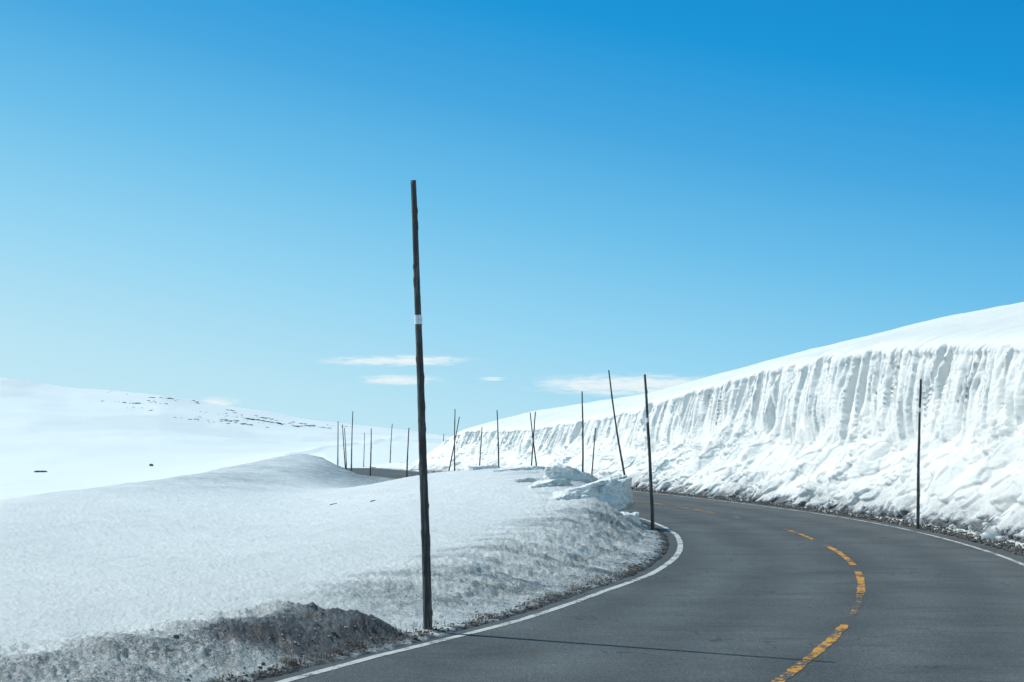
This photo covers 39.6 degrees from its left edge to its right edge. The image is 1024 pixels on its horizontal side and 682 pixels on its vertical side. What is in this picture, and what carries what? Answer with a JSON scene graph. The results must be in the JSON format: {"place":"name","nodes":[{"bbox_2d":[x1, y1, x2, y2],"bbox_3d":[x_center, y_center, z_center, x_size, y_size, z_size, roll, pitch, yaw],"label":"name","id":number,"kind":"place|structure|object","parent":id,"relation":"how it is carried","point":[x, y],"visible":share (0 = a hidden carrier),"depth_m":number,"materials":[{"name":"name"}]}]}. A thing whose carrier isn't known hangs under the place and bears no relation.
{"place":"outdoors","nodes":[
{"label":"outdoors","id":0,"kind":"place"},
{"bbox_2d":[203,400,231,404],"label":"cloud","id":1,"kind":"structure","parent":0,"point":[217,402],"depth_m":3940.50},
{"bbox_2d":[369,375,426,384],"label":"cloud","id":2,"kind":"structure","parent":0,"point":[399,381],"depth_m":3951.73,"materials":[{"name":"white"}]},
{"bbox_2d":[347,356,450,364],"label":"cloud","id":3,"kind":"structure","parent":0,"point":[405,360],"depth_m":3952.30,"materials":[{"name":"white"}]},
{"bbox_2d":[485,377,500,379],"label":"cloud","id":4,"kind":"structure","parent":0,"point":[493,379],"depth_m":4056.92,"materials":[{"name":"white"}]},
{"bbox_2d":[0,377,1023,681],"bbox_3d":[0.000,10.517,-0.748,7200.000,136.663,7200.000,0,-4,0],"label":"ground","id":5,"kind":"structure","parent":0,"point":[114,543],"depth_m":24.92,"materials":[{"name":"white snow"}]},
{"bbox_2d":[103,391,346,427],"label":"rock outcrop","id":6,"kind":"object","parent":5,"relation":"on","point":[232,416],"visible":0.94,"depth_m":891.37,"materials":[{"name":"grey stone"}]},
{"bbox_2d":[342,424,345,468],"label":"snow pole","id":7,"kind":"object","parent":5,"relation":"on","point":[343,447],"visible":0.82,"depth_m":91.72,"materials":[{"name":"grey wood"}]},
{"bbox_2d":[344,428,346,468],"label":"snow pole","id":8,"kind":"object","parent":5,"relation":"on","point":[345,449],"visible":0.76,"depth_m":93.20,"materials":[{"name":"grey wood"}]},
{"bbox_2d":[351,411,352,470],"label":"snow pole","id":9,"kind":"object","parent":5,"relation":"on","point":[351,440],"visible":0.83,"depth_m":88.77,"materials":[{"name":"brown wood"}]},
{"bbox_2d":[370,428,371,475],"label":"snow pole","id":10,"kind":"object","parent":5,"relation":"on","point":[370,451],"visible":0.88,"depth_m":82.74,"materials":[{"name":"brown wood"}]},
{"bbox_2d":[390,424,392,462],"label":"snow pole","id":11,"kind":"object","parent":5,"relation":"on","point":[390,445],"visible":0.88,"depth_m":115.65,"materials":[{"name":"grey wood"}]},
{"bbox_2d":[406,428,408,476],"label":"snow pole","id":12,"kind":"object","parent":5,"relation":"on","point":[407,455],"visible":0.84,"depth_m":73.73,"materials":[{"name":"brown wood"}]},
{"bbox_2d":[192,565,644,681],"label":"dry grass","id":13,"kind":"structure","parent":5,"relation":"on","point":[631,567],"depth_m":14.93,"materials":[{"name":"beige plant"}]},
{"bbox_2d":[411,180,432,628],"bbox_3d":[-0.960,0.852,15.172,0.271,5.188,0.114,0,-4,0],"label":"snow pole","id":14,"kind":"object","parent":5,"relation":"on","point":[426,571],"visible":0.91,"depth_m":15.13,"materials":[{"name":"brown wood"}]},
{"bbox_2d":[448,417,459,470],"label":"snow pole","id":15,"kind":"object","parent":5,"relation":"on","point":[453,446],"visible":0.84,"depth_m":90.51,"materials":[{"name":"brown wood"}]},
{"bbox_2d":[454,415,454,470],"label":"snow pole","id":16,"kind":"object","parent":5,"relation":"on","point":[454,442],"visible":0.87,"depth_m":89.73,"materials":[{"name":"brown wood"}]},
{"bbox_2d":[479,428,481,465],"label":"snow pole","id":17,"kind":"object","parent":5,"relation":"on","point":[480,448],"visible":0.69,"depth_m":84.74,"materials":[{"name":"grey wood"}]},
{"bbox_2d":[497,410,499,466],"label":"snow pole","id":18,"kind":"object","parent":5,"relation":"on","point":[498,438],"visible":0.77,"depth_m":80.80,"materials":[{"name":"brown wood"}]},
{"bbox_2d":[5,484,1023,681],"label":"snow crumbs","id":19,"kind":"object","parent":5,"relation":"on","point":[990,534],"visible":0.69,"depth_m":29.21,"materials":[{"name":"white snow"}]},
{"bbox_2d":[514,477,536,481],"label":"snow block","id":20,"kind":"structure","parent":5,"relation":"on","point":[524,479],"depth_m":37.21,"materials":[{"name":"white snow"}]},
{"bbox_2d":[530,413,536,465],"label":"snow pole","id":21,"kind":"object","parent":5,"relation":"on","point":[533,441],"visible":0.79,"depth_m":74.79,"materials":[{"name":"brown wood"}]},
{"bbox_2d":[531,411,535,465],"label":"snow pole","id":22,"kind":"object","parent":5,"relation":"on","point":[532,441],"visible":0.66,"depth_m":75.59,"materials":[{"name":"brown wood"}]},
{"bbox_2d":[528,478,572,487],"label":"snow block","id":23,"kind":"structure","parent":5,"relation":"on","point":[552,482],"depth_m":35.09,"materials":[{"name":"white snow"}]},
{"bbox_2d":[548,490,584,499],"bbox_3d":[1.107,3.584,31.672,1.056,0.539,0.732,2,-5,-26],"label":"snow block","id":24,"kind":"object","parent":5,"relation":"on","point":[565,495],"depth_m":31.53,"materials":[{"name":"white snow"}]},
{"bbox_2d":[543,463,598,482],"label":"snow block","id":25,"kind":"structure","parent":5,"relation":"on","point":[558,470],"depth_m":37.97,"materials":[{"name":"white snow"}]},
{"bbox_2d":[581,391,583,471],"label":"snow pole","id":26,"kind":"object","parent":5,"relation":"on","point":[582,435],"visible":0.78,"depth_m":66.81,"materials":[{"name":"brown wood"}]},
{"bbox_2d":[591,428,595,473],"bbox_3d":[2.387,4.030,42.823,0.296,2.823,0.054,0,-4,0],"label":"snow pole","id":27,"kind":"object","parent":5,"relation":"on","point":[593,452],"visible":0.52,"depth_m":42.86,"materials":[{"name":"grey wood"}]},
{"bbox_2d":[563,474,634,511],"bbox_3d":[1.871,3.598,32.918,1.883,1.018,1.463,0,-4,0],"label":"snow block","id":28,"kind":"object","parent":5,"relation":"on","point":[616,492],"depth_m":32.44,"materials":[{"name":"white snow"}]},
{"bbox_2d":[186,472,1023,681],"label":"gravel","id":29,"kind":"structure","parent":5,"relation":"on","point":[1001,545],"depth_m":27.67,"materials":[{"name":"grey gravel"}]},
{"bbox_2d":[608,370,625,474],"bbox_3d":[4.662,4.045,61.856,0.936,5.577,0.106,0,-4,-1],"label":"snow pole","id":30,"kind":"object","parent":5,"relation":"on","point":[622,463],"visible":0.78,"depth_m":61.84,"materials":[{"name":"brown wood"}]},
{"bbox_2d":[620,511,640,525],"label":"snow block","id":31,"kind":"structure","parent":5,"relation":"on","point":[634,516],"depth_m":31.66,"materials":[{"name":"white snow"}]},
{"bbox_2d":[644,374,654,530],"bbox_3d":[3.111,2.711,32.191,0.238,3.921,0.100,0,-4,0],"label":"snow pole","id":32,"kind":"object","parent":5,"relation":"on","point":[650,467],"visible":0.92,"depth_m":32.17,"materials":[{"name":"brown wood"}]},
{"bbox_2d":[365,302,1023,542],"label":"snow bank","id":33,"kind":"structure","parent":5,"relation":"on","point":[835,424],"depth_m":46.57,"materials":[{"name":"white snow"}]},
{"bbox_2d":[468,465,499,470],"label":"snow block","id":34,"kind":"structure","parent":33,"relation":"on","point":[483,467],"depth_m":46.12,"materials":[{"name":"white snow"}]},
{"bbox_2d":[493,466,545,471],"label":"snow block","id":35,"kind":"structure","parent":33,"relation":"on","point":[524,468],"depth_m":43.08,"materials":[{"name":"white snow"}]},
{"bbox_2d":[916,379,921,528],"bbox_3d":[9.470,2.836,33.083,0.211,3.902,0.090,0,-4,0],"label":"snow pole","id":36,"kind":"object","parent":5,"relation":"on","point":[918,474],"visible":0.95,"depth_m":33.06,"materials":[{"name":"brown wood"}]},
{"bbox_2d":[0,0,1023,435],"label":"sky","id":37,"kind":"structure","parent":0,"point":[201,200],"materials":[{"name":"blue"}]},
{"bbox_2d":[553,377,698,394],"bbox_3d":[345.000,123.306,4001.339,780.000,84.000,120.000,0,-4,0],"label":"cloud","id":38,"kind":"structure","parent":0,"point":[633,384],"depth_m":3946.23,"materials":[{"name":"white"}]},
{"bbox_2d":[255,468,1023,681],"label":"road","id":39,"kind":"structure","parent":0,"point":[725,596],"depth_m":16.27,"materials":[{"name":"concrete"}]},
{"bbox_2d":[276,475,682,681],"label":"edge line","id":40,"kind":"object","parent":39,"relation":"on","point":[677,552],"visible":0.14,"depth_m":15.78,"materials":[{"name":"white paint"}]},
{"bbox_2d":[377,468,1023,565],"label":"edge line","id":41,"kind":"object","parent":39,"relation":"on","point":[1018,562],"visible":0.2,"depth_m":30.50,"materials":[{"name":"white paint"}]},
{"bbox_2d":[796,533,815,539],"bbox_3d":[6.247,4.149,30.182,0.122,0.001,2.003,0,-4,2],"label":"line","id":42,"kind":"object","parent":39,"relation":"on","point":[806,536],"visible":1,"depth_m":30.18,"materials":[{"name":"yellow paint"}]},
{"bbox_2d":[771,624,847,681],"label":"line","id":43,"kind":"object","parent":39,"relation":"on","point":[833,637],"visible":1,"depth_m":13.34,"materials":[{"name":"yellow paint"}]},
{"bbox_2d":[823,545,855,564],"bbox_3d":[5.859,3.808,25.390,0.180,0.001,4.638,0,-4,7],"label":"line","id":44,"kind":"object","parent":39,"relation":"on","point":[847,559],"visible":1,"depth_m":25.12,"materials":[{"name":"yellow paint"}]},
{"bbox_2d":[847,594,863,616],"bbox_3d":[4.243,3.247,17.512,0.116,0.001,2.501,-1,-4,16],"label":"line","id":45,"kind":"object","parent":39,"relation":"on","point":[856,606],"visible":1,"depth_m":17.43,"materials":[{"name":"yellow paint"}]},
{"bbox_2d":[854,571,865,593],"bbox_3d":[4.994,3.453,20.403,0.143,0.001,3.287,-1,-4,13],"label":"line","id":46,"kind":"object","parent":39,"relation":"on","point":[860,582],"visible":1,"depth_m":20.28,"materials":[{"name":"yellow paint"}]}
]}

